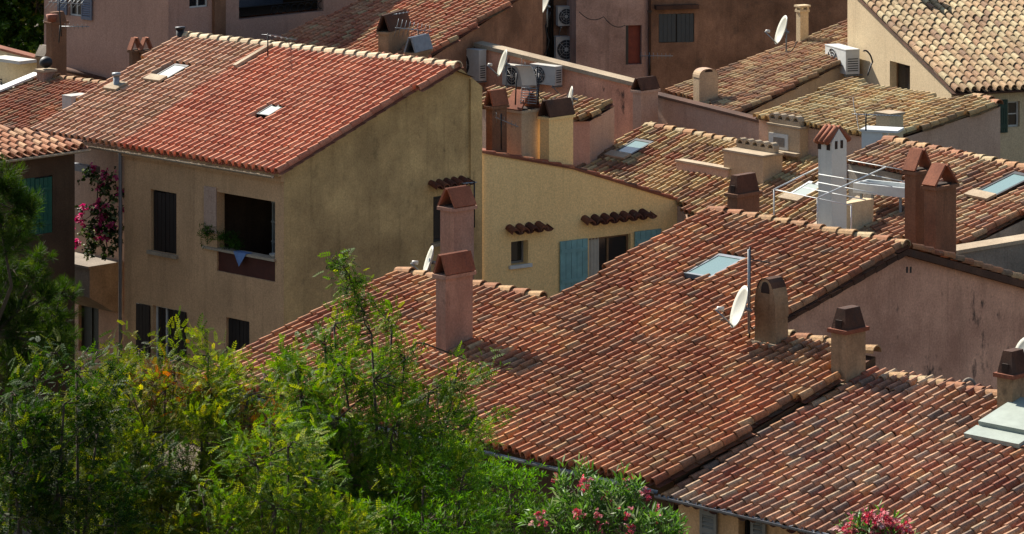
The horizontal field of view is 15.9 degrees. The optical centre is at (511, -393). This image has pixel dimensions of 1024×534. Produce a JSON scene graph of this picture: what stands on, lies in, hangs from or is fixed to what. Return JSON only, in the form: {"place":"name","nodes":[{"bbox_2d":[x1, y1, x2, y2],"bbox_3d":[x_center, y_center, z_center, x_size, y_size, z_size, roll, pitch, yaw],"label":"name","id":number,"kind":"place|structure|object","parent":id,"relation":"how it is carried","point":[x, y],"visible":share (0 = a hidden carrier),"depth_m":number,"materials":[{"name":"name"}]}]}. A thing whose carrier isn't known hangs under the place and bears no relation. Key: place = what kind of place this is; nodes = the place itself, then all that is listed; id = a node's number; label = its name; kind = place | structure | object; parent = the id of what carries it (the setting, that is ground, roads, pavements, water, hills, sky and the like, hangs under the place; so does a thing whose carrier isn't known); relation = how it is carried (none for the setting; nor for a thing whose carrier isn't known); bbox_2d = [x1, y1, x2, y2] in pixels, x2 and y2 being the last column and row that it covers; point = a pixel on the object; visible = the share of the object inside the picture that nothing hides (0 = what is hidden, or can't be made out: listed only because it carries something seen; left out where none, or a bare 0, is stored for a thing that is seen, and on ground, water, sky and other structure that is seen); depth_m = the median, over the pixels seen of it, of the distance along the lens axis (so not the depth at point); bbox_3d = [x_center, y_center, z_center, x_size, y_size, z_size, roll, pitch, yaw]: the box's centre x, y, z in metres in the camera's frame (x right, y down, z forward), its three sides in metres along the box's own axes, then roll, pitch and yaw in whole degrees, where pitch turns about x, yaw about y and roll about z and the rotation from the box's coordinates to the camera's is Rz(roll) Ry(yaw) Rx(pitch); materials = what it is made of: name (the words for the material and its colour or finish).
{"place":"outdoors","nodes":[
{"label":"outdoors","id":0,"kind":"place"},
{"bbox_2d":[0,45,36,86],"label":"cream house","id":1,"kind":"structure","parent":0,"point":[15,64],"depth_m":117.32,"materials":[{"name":"paint"}]},
{"bbox_2d":[0,125,90,450],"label":"brown house","id":2,"kind":"structure","parent":0,"point":[47,159],"depth_m":92.50,"materials":[{"name":"tile"}]},
{"bbox_2d":[0,56,104,128],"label":"house","id":3,"kind":"structure","parent":0,"point":[37,99],"depth_m":109.02,"materials":[{"name":"tile"}]},
{"bbox_2d":[35,44,45,68],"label":"tiled chimney","id":4,"kind":"object","parent":3,"relation":"on","point":[40,53],"visible":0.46,"depth_m":114.71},
{"bbox_2d":[44,11,68,74],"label":"rusty chimney","id":5,"kind":"object","parent":3,"relation":"on","point":[56,51],"visible":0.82,"depth_m":113.68,"materials":[{"name":"brown paint"}]},
{"bbox_2d":[46,14,57,21],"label":"chimney pot","id":6,"kind":"object","parent":5,"relation":"on","point":[51,17],"visible":1,"depth_m":113.28,"materials":[{"name":"orange ceramic"}]},
{"bbox_2d":[45,0,83,35],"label":"television antenna","id":7,"kind":"object","parent":5,"relation":"attached to","point":[58,2],"visible":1,"depth_m":112.24,"materials":[{"name":"metal"}]},
{"bbox_2d":[58,24,89,41],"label":"television antenna","id":8,"kind":"object","parent":5,"relation":"attached to","point":[65,26],"visible":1,"depth_m":112.49,"materials":[{"name":"metal"}]},
{"bbox_2d":[62,93,83,108],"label":"skylight","id":9,"kind":"object","parent":3,"relation":"attached to","point":[68,100],"visible":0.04,"depth_m":106.91,"materials":[{"name":"metal"}]},
{"bbox_2d":[0,20,210,533],"bbox_3d":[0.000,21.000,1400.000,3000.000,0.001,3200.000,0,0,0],"label":"ground","id":10,"kind":"structure","parent":0,"point":[183,448],"depth_m":89.66,"materials":[{"name":"green plant"}]},
{"bbox_2d":[0,0,43,53],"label":"background tree","id":11,"kind":"object","parent":10,"relation":"on","point":[16,16],"visible":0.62,"depth_m":130.87,"materials":[{"name":"green plant"}]},
{"bbox_2d":[0,153,83,392],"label":"pine tree","id":12,"kind":"object","parent":10,"relation":"on","point":[10,305],"visible":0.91,"depth_m":56.20,"materials":[{"name":"green plant"}]},
{"bbox_2d":[0,328,201,533],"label":"broadleaf tree","id":13,"kind":"object","parent":10,"relation":"on","point":[40,499],"visible":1,"depth_m":47.60,"materials":[{"name":"green plant"}]},
{"bbox_2d":[40,306,307,533],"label":"mimosa tree","id":14,"kind":"object","parent":10,"relation":"on","point":[200,404],"visible":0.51,"depth_m":50.20,"materials":[{"name":"green plant"}]},
{"bbox_2d":[44,0,357,80],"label":"mauve house","id":15,"kind":"structure","parent":10,"relation":"on","point":[97,49],"depth_m":120.31,"materials":[{"name":"pink paint"}]},
{"bbox_2d":[71,0,80,15],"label":"window","id":16,"kind":"structure","parent":15,"relation":"in","point":[75,11],"depth_m":121.54,"materials":[{"name":"white paint"}]},
{"bbox_2d":[189,0,206,7],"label":"window","id":17,"kind":"structure","parent":15,"relation":"in","point":[192,3],"depth_m":118.96,"materials":[{"name":"white paint"}]},
{"bbox_2d":[164,405,396,533],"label":"young ash tree","id":18,"kind":"object","parent":10,"relation":"on","point":[301,508],"visible":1,"depth_m":48.43,"materials":[{"name":"green plant"}]},
{"bbox_2d":[213,248,520,533],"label":"feathery tree","id":19,"kind":"object","parent":10,"relation":"on","point":[369,466],"visible":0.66,"depth_m":52.58,"materials":[{"name":"green plant"}]},
{"bbox_2d":[326,427,503,533],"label":"laurel shrub","id":20,"kind":"object","parent":10,"relation":"on","point":[439,489],"visible":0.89,"depth_m":50.33,"materials":[{"name":"green plant"}]},
{"bbox_2d":[473,41,634,140],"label":"terrace wall","id":21,"kind":"structure","parent":10,"relation":"on","point":[589,82],"depth_m":111.01,"materials":[{"name":"pink paint"}]},
{"bbox_2d":[466,48,486,90],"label":"air conditioner","id":22,"kind":"object","parent":21,"relation":"attached to","point":[476,63],"visible":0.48,"depth_m":113.61,"materials":[{"name":"metal"}]},
{"bbox_2d":[487,49,509,86],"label":"satellite dish","id":23,"kind":"object","parent":21,"relation":"attached to","point":[503,63],"visible":0.99,"depth_m":112.13,"materials":[{"name":"grey metal"}]},
{"bbox_2d":[502,63,535,89],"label":"air conditioner","id":24,"kind":"object","parent":21,"relation":"attached to","point":[512,70],"visible":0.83,"depth_m":112.43,"materials":[{"name":"metal"}]},
{"bbox_2d":[530,63,562,93],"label":"air conditioner","id":25,"kind":"object","parent":21,"relation":"attached to","point":[551,74],"visible":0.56,"depth_m":111.36,"materials":[{"name":"metal"}]},
{"bbox_2d":[543,0,566,61],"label":"shadowed house","id":26,"kind":"structure","parent":10,"relation":"on","point":[553,29],"depth_m":125.21,"materials":[{"name":"brown paint"}]},
{"bbox_2d":[544,12,550,54],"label":"cable","id":27,"kind":"object","parent":26,"relation":"attached to","point":[547,34],"visible":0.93,"depth_m":122.48,"materials":[{"name":"black rubber"}]},
{"bbox_2d":[482,76,659,165],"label":"annex","id":28,"kind":"object","parent":10,"relation":"on","point":[593,129],"visible":0.23,"depth_m":104.03,"materials":[{"name":"paint"}]},
{"bbox_2d":[482,88,677,298],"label":"yellow house","id":29,"kind":"structure","parent":10,"relation":"on","point":[555,220],"depth_m":96.69,"materials":[{"name":"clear paint"}]},
{"bbox_2d":[495,113,518,149],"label":"television antenna","id":30,"kind":"object","parent":29,"relation":"on","point":[501,126],"visible":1,"depth_m":95.98,"materials":[{"name":"metal"}]},
{"bbox_2d":[509,241,532,269],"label":"window","id":31,"kind":"structure","parent":29,"relation":"in","point":[517,246],"depth_m":96.12,"materials":[{"name":"grey glass"}]},
{"bbox_2d":[515,65,539,104],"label":"chimney cowl","id":32,"kind":"object","parent":29,"relation":"on","point":[527,74],"visible":1,"depth_m":96.73,"materials":[{"name":"white metal"}]},
{"bbox_2d":[521,64,537,99],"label":"television antenna","id":33,"kind":"object","parent":29,"relation":"on","point":[536,76],"visible":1,"depth_m":97.49,"materials":[{"name":"metal"}]},
{"bbox_2d":[568,86,577,103],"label":"satellite dish","id":34,"kind":"object","parent":29,"relation":"attached to","point":[571,94],"visible":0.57,"depth_m":100.00,"materials":[{"name":"grey metal"}]},
{"bbox_2d":[589,234,627,270],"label":"window","id":35,"kind":"structure","parent":29,"relation":"in","point":[610,247],"depth_m":97.78,"materials":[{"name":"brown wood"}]},
{"bbox_2d":[567,0,647,77],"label":"pink house","id":36,"kind":"structure","parent":10,"relation":"on","point":[603,44],"depth_m":124.28,"materials":[{"name":"paint"}]},
{"bbox_2d":[554,35,569,60],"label":"air conditioner","id":37,"kind":"object","parent":36,"relation":"attached to","point":[562,47],"visible":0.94,"depth_m":124.89,"materials":[{"name":"metal"}]},
{"bbox_2d":[556,5,569,35],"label":"air conditioner","id":38,"kind":"object","parent":36,"relation":"attached to","point":[562,15],"visible":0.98,"depth_m":124.90,"materials":[{"name":"metal"}]},
{"bbox_2d":[579,12,624,27],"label":"cable","id":39,"kind":"object","parent":36,"relation":"attached to","point":[600,18],"visible":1,"depth_m":123.00,"materials":[{"name":"black rubber"}]},
{"bbox_2d":[577,121,848,223],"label":"mottled roof house","id":40,"kind":"structure","parent":10,"relation":"on","point":[646,154],"depth_m":100.66,"materials":[{"name":"tile"}]},
{"bbox_2d":[675,112,811,184],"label":"roof terrace","id":41,"kind":"structure","parent":40,"relation":"on","point":[787,138],"depth_m":99.38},
{"bbox_2d":[664,4,853,114],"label":"narrow house","id":42,"kind":"structure","parent":10,"relation":"on","point":[773,77],"depth_m":109.92,"materials":[{"name":"tile"}]},
{"bbox_2d":[765,15,788,51],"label":"satellite dish","id":43,"kind":"object","parent":42,"relation":"attached to","point":[781,30],"visible":1,"depth_m":109.13,"materials":[{"name":"grey metal"}]},
{"bbox_2d":[847,135,1023,244],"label":"faded roof house","id":44,"kind":"structure","parent":10,"relation":"on","point":[990,197],"depth_m":83.86,"materials":[{"name":"tile"}]},
{"bbox_2d":[813,124,873,231],"bbox_3d":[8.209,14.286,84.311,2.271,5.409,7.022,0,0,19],"label":"chimney","id":45,"kind":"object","parent":44,"relation":"on","point":[830,140],"depth_m":82.21,"materials":[{"name":"paint"}]},
{"bbox_2d":[773,160,904,228],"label":"pergola frame","id":46,"kind":"object","parent":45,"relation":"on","point":[817,198],"visible":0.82,"depth_m":80.21,"materials":[{"name":"white metal"}]},
{"bbox_2d":[853,179,904,212],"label":"metal trough","id":47,"kind":"object","parent":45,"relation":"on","point":[897,189],"visible":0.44,"depth_m":83.69,"materials":[{"name":"silver metal"}]},
{"bbox_2d":[956,234,1023,274],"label":"retaining wall","id":48,"kind":"structure","parent":10,"relation":"on","point":[1007,253],"depth_m":78.56,"materials":[{"name":"grey concrete"}]},
{"bbox_2d":[30,26,481,443],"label":"ochre house","id":49,"kind":"structure","parent":0,"point":[369,156],"depth_m":93.58,"materials":[{"name":"paint"}]},
{"bbox_2d":[81,305,98,352],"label":"window","id":50,"kind":"structure","parent":49,"relation":"in","point":[90,318],"depth_m":98.00,"materials":[{"name":"black glass"}]},
{"bbox_2d":[75,162,123,260],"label":"bougainvillea","id":51,"kind":"object","parent":49,"relation":"attached to","point":[102,212],"visible":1,"depth_m":94.82,"materials":[{"name":"pink plant"}]},
{"bbox_2d":[127,37,152,65],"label":"chimney stack","id":52,"kind":"object","parent":49,"relation":"on","point":[135,55],"visible":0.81,"depth_m":114.08,"materials":[{"name":"ceramic"}]},
{"bbox_2d":[146,190,178,258],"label":"window","id":53,"kind":"structure","parent":49,"relation":"in","point":[151,252],"depth_m":93.56,"materials":[{"name":"grey stone"}]},
{"bbox_2d":[156,306,172,361],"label":"window","id":54,"kind":"structure","parent":49,"relation":"in","point":[163,314],"depth_m":93.81,"materials":[{"name":"black glass"}]},
{"bbox_2d":[197,223,229,248],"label":"potted plant","id":55,"kind":"object","parent":49,"relation":"on","point":[211,231],"visible":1,"depth_m":92.12,"materials":[{"name":"green plant"}]},
{"bbox_2d":[220,230,244,250],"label":"potted plant","id":56,"kind":"object","parent":49,"relation":"on","point":[232,244],"visible":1,"depth_m":91.82,"materials":[{"name":"green plant"}]},
{"bbox_2d":[234,250,250,265],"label":"cloth","id":57,"kind":"object","parent":49,"relation":"on","point":[240,255],"visible":1,"depth_m":91.34,"materials":[{"name":"blue fabric"}]},
{"bbox_2d":[271,201,274,252],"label":"shutter","id":58,"kind":"object","parent":49,"relation":"on","point":[273,227],"visible":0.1,"depth_m":93.36,"materials":[{"name":"white paint"}]},
{"bbox_2d":[262,33,296,55],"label":"television antenna","id":59,"kind":"object","parent":49,"relation":"on","point":[268,34],"visible":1,"depth_m":96.99,"materials":[{"name":"metal"}]},
{"bbox_2d":[431,196,440,246],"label":"window","id":60,"kind":"structure","parent":49,"relation":"in","point":[436,213],"depth_m":94.15,"materials":[{"name":"black glass"}]},
{"bbox_2d":[273,0,542,72],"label":"tile roof house","id":61,"kind":"structure","parent":0,"point":[458,28],"depth_m":115.61,"materials":[{"name":"tile"}]},
{"bbox_2d":[394,19,431,36],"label":"television antenna","id":62,"kind":"object","parent":61,"relation":"attached to","point":[411,29],"visible":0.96,"depth_m":112.34,"materials":[{"name":"metal"}]},
{"bbox_2d":[543,0,550,26],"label":"satellite dish","id":63,"kind":"object","parent":61,"relation":"attached to","point":[545,3],"visible":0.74,"depth_m":120.10,"materials":[{"name":"grey metal"}]},
{"bbox_2d":[463,181,476,227],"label":"television antenna","id":64,"kind":"object","parent":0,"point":[474,182],"visible":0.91,"depth_m":92.48,"materials":[{"name":"metal"}]},
{"bbox_2d":[435,447,568,533],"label":"shrub","id":65,"kind":"object","parent":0,"point":[508,473],"visible":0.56,"depth_m":55.68,"materials":[{"name":"green plant"}]},
{"bbox_2d":[516,453,690,533],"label":"oleander","id":66,"kind":"object","parent":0,"point":[588,512],"visible":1,"depth_m":54.24,"materials":[{"name":"green plant"}]},
{"bbox_2d":[186,147,1023,533],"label":"stone house","id":67,"kind":"structure","parent":0,"point":[652,367],"depth_m":69.70,"materials":[{"name":"tile"}]},
{"bbox_2d":[411,245,435,271],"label":"satellite dish","id":68,"kind":"object","parent":67,"relation":"on","point":[428,261],"visible":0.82,"depth_m":75.70,"materials":[{"name":"grey metal"}]},
{"bbox_2d":[715,249,751,333],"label":"satellite dish","id":69,"kind":"object","parent":67,"relation":"on","point":[739,307],"visible":1,"depth_m":67.33,"materials":[{"name":"grey metal"}]},
{"bbox_2d":[748,247,770,337],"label":"roof mast","id":70,"kind":"object","parent":67,"relation":"on","point":[750,281],"visible":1,"depth_m":67.39,"materials":[{"name":"metal"}]},
{"bbox_2d":[640,52,672,75],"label":"television antenna","id":71,"kind":"object","parent":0,"point":[653,55],"visible":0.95,"depth_m":121.00,"materials":[{"name":"metal"}]},
{"bbox_2d":[658,92,758,139],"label":"garden wall","id":72,"kind":"structure","parent":0,"point":[678,112],"depth_m":106.88,"materials":[{"name":"paint"}]},
{"bbox_2d":[651,0,847,93],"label":"dark brown house","id":73,"kind":"structure","parent":0,"point":[691,36],"depth_m":124.90,"materials":[{"name":"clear paint"}]},
{"bbox_2d":[647,0,651,75],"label":"pipe","id":74,"kind":"object","parent":73,"relation":"attached to","point":[649,11],"depth_m":124.34,"materials":[{"name":"metal"}]},
{"bbox_2d":[676,13,693,41],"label":"window","id":75,"kind":"structure","parent":73,"relation":"in","point":[681,13],"depth_m":124.70,"materials":[{"name":"brown glass"}]},
{"bbox_2d":[654,305,1023,533],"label":"terrace house","id":76,"kind":"structure","parent":0,"point":[932,454],"depth_m":61.87,"materials":[{"name":"tile"}]},
{"bbox_2d":[745,520,749,533],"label":"window","id":77,"kind":"structure","parent":76,"relation":"in","point":[747,523],"depth_m":61.38,"materials":[{"name":"black glass"}]},
{"bbox_2d":[963,377,975,385],"bbox_3d":[8.027,13.626,64.600,0.284,0.189,0.070,0,0,0],"label":"hoop pipe","id":78,"kind":"object","parent":76,"relation":"on","point":[968,379],"visible":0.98,"depth_m":64.57,"materials":[{"name":"grey metal"}]},
{"bbox_2d":[1016,337,1023,349],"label":"satellite dish","id":79,"kind":"object","parent":76,"relation":"attached to","point":[1020,344],"visible":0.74,"depth_m":63.69,"materials":[{"name":"grey metal"}]},
{"bbox_2d":[831,500,919,533],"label":"oleander","id":80,"kind":"object","parent":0,"point":[870,522],"visible":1,"depth_m":49.86,"materials":[{"name":"pink plant"}]},
{"bbox_2d":[852,113,900,130],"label":"television antenna","id":81,"kind":"object","parent":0,"point":[865,114],"visible":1,"depth_m":92.02,"materials":[{"name":"metal"}]},
{"bbox_2d":[753,77,1003,182],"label":"straw roof house","id":82,"kind":"structure","parent":0,"point":[970,123],"depth_m":99.13,"materials":[{"name":"tile"}]},
{"bbox_2d":[860,126,903,148],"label":"roof duct","id":83,"kind":"object","parent":82,"relation":"on","point":[872,134],"visible":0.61,"depth_m":92.92,"materials":[{"name":"white metal"}]},
{"bbox_2d":[848,0,1023,162],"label":"gable house","id":84,"kind":"structure","parent":0,"point":[946,49],"depth_m":107.56,"materials":[{"name":"paint"}]},
{"bbox_2d":[825,44,862,77],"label":"air conditioner","id":85,"kind":"object","parent":84,"relation":"attached to","point":[848,56],"visible":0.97,"depth_m":109.68,"materials":[{"name":"white metal"}]},
{"bbox_2d":[863,50,872,75],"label":"cable","id":86,"kind":"object","parent":84,"relation":"hanging from","point":[871,62],"visible":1,"depth_m":105.68,"materials":[{"name":"grey plastic"}]},
{"bbox_2d":[897,63,909,89],"bbox_3d":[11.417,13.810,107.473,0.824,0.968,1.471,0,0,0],"label":"window","id":87,"kind":"structure","parent":84,"relation":"in","point":[903,71],"depth_m":107.81,"materials":[{"name":"brown wood"}]},
{"bbox_2d":[1008,101,1017,126],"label":"window","id":88,"kind":"structure","parent":84,"relation":"in","point":[1012,105],"depth_m":105.16,"materials":[{"name":"white paint"}]}
]}

